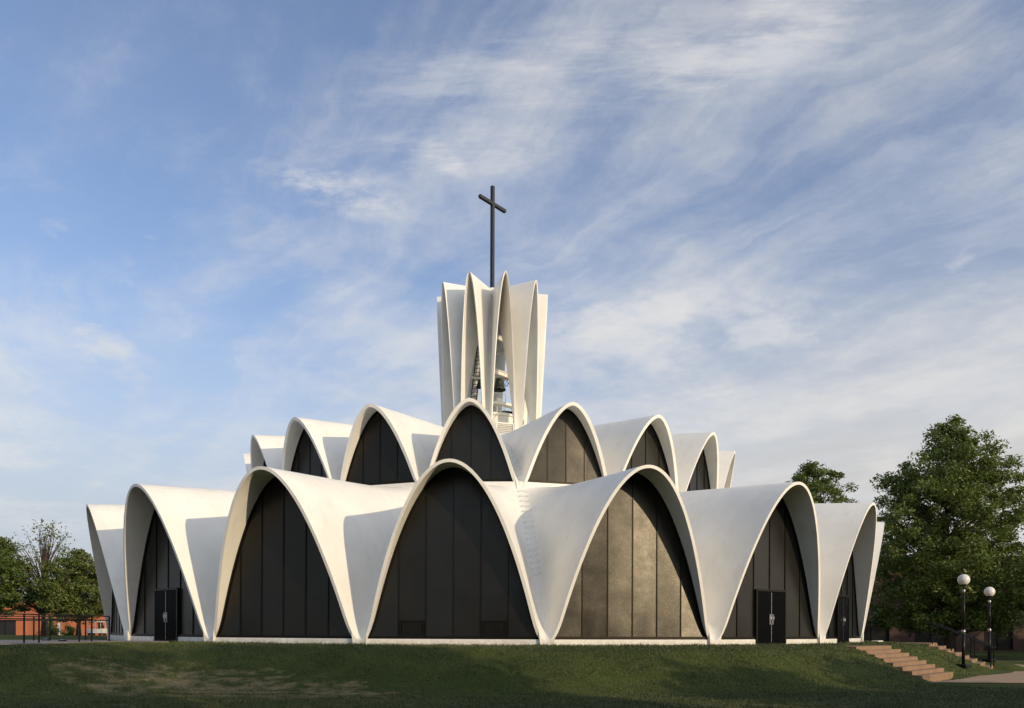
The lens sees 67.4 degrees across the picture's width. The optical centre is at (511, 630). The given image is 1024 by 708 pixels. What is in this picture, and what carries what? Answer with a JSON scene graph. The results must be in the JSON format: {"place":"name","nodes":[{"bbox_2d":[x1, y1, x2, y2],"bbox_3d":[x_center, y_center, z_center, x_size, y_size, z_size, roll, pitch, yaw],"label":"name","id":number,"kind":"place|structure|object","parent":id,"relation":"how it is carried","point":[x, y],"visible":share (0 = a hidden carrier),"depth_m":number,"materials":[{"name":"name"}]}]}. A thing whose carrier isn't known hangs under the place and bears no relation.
{"place":"outdoors","nodes":[
{"label":"outdoors","id":0,"kind":"place"},
{"bbox_2d":[86,621,106,634],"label":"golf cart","id":1,"kind":"object","parent":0,"point":[100,630],"visible":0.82,"depth_m":103.25,"materials":[{"name":"white plastic"}]},
{"bbox_2d":[0,635,1023,707],"bbox_3d":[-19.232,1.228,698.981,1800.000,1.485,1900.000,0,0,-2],"label":"ground","id":2,"kind":"structure","parent":0,"point":[1006,662],"depth_m":23.82,"materials":[{"name":"green plant"}]},
{"bbox_2d":[0,536,44,617],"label":"maple tree","id":3,"kind":"object","parent":2,"relation":"on","point":[12,568],"visible":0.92,"depth_m":75.44,"materials":[{"name":"green plant"}]},
{"bbox_2d":[4,519,74,636],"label":"sparse tree","id":4,"kind":"object","parent":2,"relation":"on","point":[44,550],"visible":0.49,"depth_m":77.58,"materials":[{"name":"green plant"}]},
{"bbox_2d":[0,603,106,634],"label":"brick building","id":5,"kind":"structure","parent":2,"relation":"on","point":[11,627],"depth_m":109.15,"materials":[{"name":"red brick"}]},
{"bbox_2d":[0,621,15,634],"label":"window","id":6,"kind":"structure","parent":5,"relation":"in","point":[6,627],"depth_m":109.12,"materials":[{"name":"black glass"}]},
{"bbox_2d":[45,621,51,634],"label":"window","id":7,"kind":"structure","parent":5,"relation":"in","point":[47,628],"depth_m":109.56,"materials":[{"name":"brown metal"}]},
{"bbox_2d":[47,622,60,634],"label":"shrub","id":8,"kind":"object","parent":2,"relation":"on","point":[55,630],"visible":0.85,"depth_m":106.05,"materials":[{"name":"green plant"}]},
{"bbox_2d":[29,546,103,635],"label":"maple tree","id":9,"kind":"object","parent":2,"relation":"on","point":[76,591],"visible":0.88,"depth_m":73.89,"materials":[{"name":"green plant"}]},
{"bbox_2d":[0,640,133,644],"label":"walkway","id":10,"kind":"structure","parent":2,"relation":"on","point":[9,642],"depth_m":30.80,"materials":[{"name":"grey concrete"}]},
{"bbox_2d":[0,616,85,640],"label":"railing","id":11,"kind":"object","parent":10,"relation":"on","point":[45,620],"visible":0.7,"depth_m":33.00,"materials":[{"name":"black metal"}]},
{"bbox_2d":[0,613,109,642],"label":"railing","id":12,"kind":"object","parent":10,"relation":"on","point":[79,619],"visible":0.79,"depth_m":29.17,"materials":[{"name":"black metal"}]},
{"bbox_2d":[60,623,75,635],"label":"shrub","id":13,"kind":"object","parent":2,"relation":"on","point":[71,630],"visible":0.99,"depth_m":104.34,"materials":[{"name":"green plant"}]},
{"bbox_2d":[124,641,175,642],"bbox_3d":[-15.303,0.483,32.537,2.311,0.050,2.655,0,0,-40],"label":"door pad","id":14,"kind":"object","parent":2,"relation":"on","point":[149,641],"depth_m":31.39,"materials":[{"name":"grey concrete"}]},
{"bbox_2d":[86,185,884,645],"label":"church","id":15,"kind":"structure","parent":2,"relation":"on","point":[472,519],"depth_m":31.02,"materials":[{"name":"white paint"}]},
{"bbox_2d":[110,589,123,635],"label":"window","id":16,"kind":"structure","parent":15,"relation":"in","point":[116,625],"depth_m":38.60,"materials":[{"name":"black glass"}]},
{"bbox_2d":[153,588,179,640],"bbox_3d":[-14.575,-0.654,32.356,1.915,2.218,0.200,0,0,38],"label":"door","id":17,"kind":"structure","parent":15,"relation":"in","point":[166,603],"depth_m":32.30,"materials":[{"name":"brown metal"}]},
{"bbox_2d":[131,509,203,636],"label":"window","id":18,"kind":"structure","parent":15,"relation":"in","point":[160,568],"depth_m":32.94,"materials":[{"name":"black glass"}]},
{"bbox_2d":[216,476,351,638],"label":"window","id":19,"kind":"structure","parent":15,"relation":"in","point":[280,586],"depth_m":29.24,"materials":[{"name":"black glass"}]},
{"bbox_2d":[291,429,326,477],"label":"window","id":20,"kind":"structure","parent":15,"relation":"in","point":[306,460],"depth_m":38.31,"materials":[{"name":"black glass"}]},
{"bbox_2d":[346,411,414,484],"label":"window","id":21,"kind":"structure","parent":15,"relation":"in","point":[378,458],"depth_m":36.02,"materials":[{"name":"black glass"}]},
{"bbox_2d":[368,467,538,639],"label":"window","id":22,"kind":"structure","parent":15,"relation":"in","point":[453,573],"depth_m":27.88,"materials":[{"name":"black glass"}]},
{"bbox_2d":[435,405,512,481],"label":"window","id":23,"kind":"structure","parent":15,"relation":"in","point":[471,439],"depth_m":35.12,"materials":[{"name":"black glass"}]},
{"bbox_2d":[471,376,480,388],"bbox_3d":[-2.007,-15.911,49.107,1.300,0.967,0.662,0,0,-26],"label":"bell","id":24,"kind":"object","parent":15,"relation":"hanging from","point":[477,378],"visible":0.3,"depth_m":48.90,"materials":[{"name":"grey metal"}]},
{"bbox_2d":[494,375,508,391],"bbox_3d":[-0.817,-15.906,49.089,1.300,1.378,0.932,0,0,-26],"label":"bell","id":25,"kind":"object","parent":15,"relation":"hanging from","point":[499,385],"visible":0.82,"depth_m":48.94,"materials":[{"name":"grey metal"}]},
{"bbox_2d":[527,409,601,483],"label":"window","id":26,"kind":"structure","parent":15,"relation":"in","point":[566,455],"depth_m":35.65,"materials":[{"name":"brown glass"}]},
{"bbox_2d":[555,473,707,639],"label":"window","id":27,"kind":"structure","parent":15,"relation":"in","point":[634,581],"depth_m":28.72,"materials":[{"name":"glass"}]},
{"bbox_2d":[625,423,669,476],"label":"window","id":28,"kind":"structure","parent":15,"relation":"in","point":[648,450],"depth_m":37.65,"materials":[{"name":"brown glass"}]},
{"bbox_2d":[687,449,710,490],"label":"window","id":29,"kind":"structure","parent":15,"relation":"in","point":[699,480],"depth_m":40.85,"materials":[{"name":"black glass"}]},
{"bbox_2d":[721,498,816,639],"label":"window","id":30,"kind":"structure","parent":15,"relation":"in","point":[776,562],"depth_m":31.82,"materials":[{"name":"black glass"}]},
{"bbox_2d":[754,589,786,643],"bbox_3d":[10.608,-0.553,31.438,1.915,2.218,0.200,0,0,-34],"label":"door","id":31,"kind":"structure","parent":15,"relation":"in","point":[770,606],"depth_m":31.36,"materials":[{"name":"brown metal"}]},
{"bbox_2d":[826,551,859,638],"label":"window","id":32,"kind":"structure","parent":15,"relation":"in","point":[848,586],"depth_m":37.32,"materials":[{"name":"black glass"}]},
{"bbox_2d":[836,594,849,642],"bbox_3d":[15.518,-0.534,36.003,0.200,2.218,1.915,0,0,38],"label":"door","id":33,"kind":"structure","parent":15,"relation":"in","point":[842,602],"depth_m":35.88,"materials":[{"name":"brown metal"}]},
{"bbox_2d":[786,460,859,502],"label":"oak tree","id":34,"kind":"object","parent":2,"relation":"on","point":[806,473],"visible":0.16,"depth_m":82.19,"materials":[{"name":"green plant"}]},
{"bbox_2d":[849,645,952,681],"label":"stairs","id":35,"kind":"structure","parent":2,"relation":"on","point":[911,665],"depth_m":30.55,"materials":[{"name":"beige concrete"}]},
{"bbox_2d":[864,556,1023,651],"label":"brick building","id":36,"kind":"structure","parent":2,"relation":"on","point":[1001,644],"depth_m":72.69,"materials":[{"name":"brown brick"}]},
{"bbox_2d":[864,621,888,640],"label":"window","id":37,"kind":"structure","parent":36,"relation":"in","point":[870,634],"depth_m":73.77,"materials":[{"name":"black glass"}]},
{"bbox_2d":[891,586,909,602],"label":"window","id":38,"kind":"structure","parent":36,"relation":"in","point":[900,600],"depth_m":73.54,"materials":[{"name":"black glass"}]},
{"bbox_2d":[915,628,944,645],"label":"window","id":39,"kind":"structure","parent":36,"relation":"in","point":[926,637],"depth_m":73.23,"materials":[{"name":"black glass"}]},
{"bbox_2d":[984,622,1011,649],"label":"window","id":40,"kind":"structure","parent":36,"relation":"in","point":[1000,643],"depth_m":72.49,"materials":[{"name":"black glass"}]},
{"bbox_2d":[865,414,1023,651],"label":"oak tree","id":41,"kind":"object","parent":2,"relation":"on","point":[948,487],"visible":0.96,"depth_m":54.24,"materials":[{"name":"green plant"}]},
{"bbox_2d":[907,642,992,668],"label":"stairs","id":42,"kind":"structure","parent":2,"relation":"on","point":[959,654],"depth_m":36.53,"materials":[{"name":"beige concrete"}]},
{"bbox_2d":[924,623,993,667],"bbox_3d":[20.689,0.691,35.602,2.816,2.050,0.060,0,0,35],"label":"handrail","id":43,"kind":"object","parent":42,"relation":"on","point":[971,639],"visible":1,"depth_m":35.39,"materials":[{"name":"black metal"}]},
{"bbox_2d":[929,623,995,666],"bbox_3d":[21.790,0.695,37.151,2.816,2.050,0.060,0,0,35],"label":"handrail","id":44,"kind":"object","parent":42,"relation":"on","point":[974,638],"visible":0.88,"depth_m":37.06,"materials":[{"name":"black metal"}]},
{"bbox_2d":[955,574,971,667],"bbox_3d":[19.641,-0.401,33.398,0.487,4.070,0.487,0,0,-30],"label":"lamp post","id":45,"kind":"object","parent":2,"relation":"on","point":[963,580],"visible":1,"depth_m":33.34,"materials":[{"name":"black metal"}]},
{"bbox_2d":[982,587,996,661],"bbox_3d":[23.472,-0.283,37.755,0.487,3.700,0.487,0,0,-30],"label":"lamp post","id":46,"kind":"object","parent":2,"relation":"on","point":[989,592],"visible":0.99,"depth_m":37.69,"materials":[{"name":"black metal"}]},
{"bbox_2d":[0,0,1023,597],"label":"sky","id":47,"kind":"structure","parent":0,"point":[791,232],"materials":[{"name":"blue"}]},
{"bbox_2d":[937,664,1023,682],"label":"path","id":48,"kind":"structure","parent":0,"point":[1015,677],"depth_m":29.68,"materials":[{"name":"beige concrete"}]}
]}

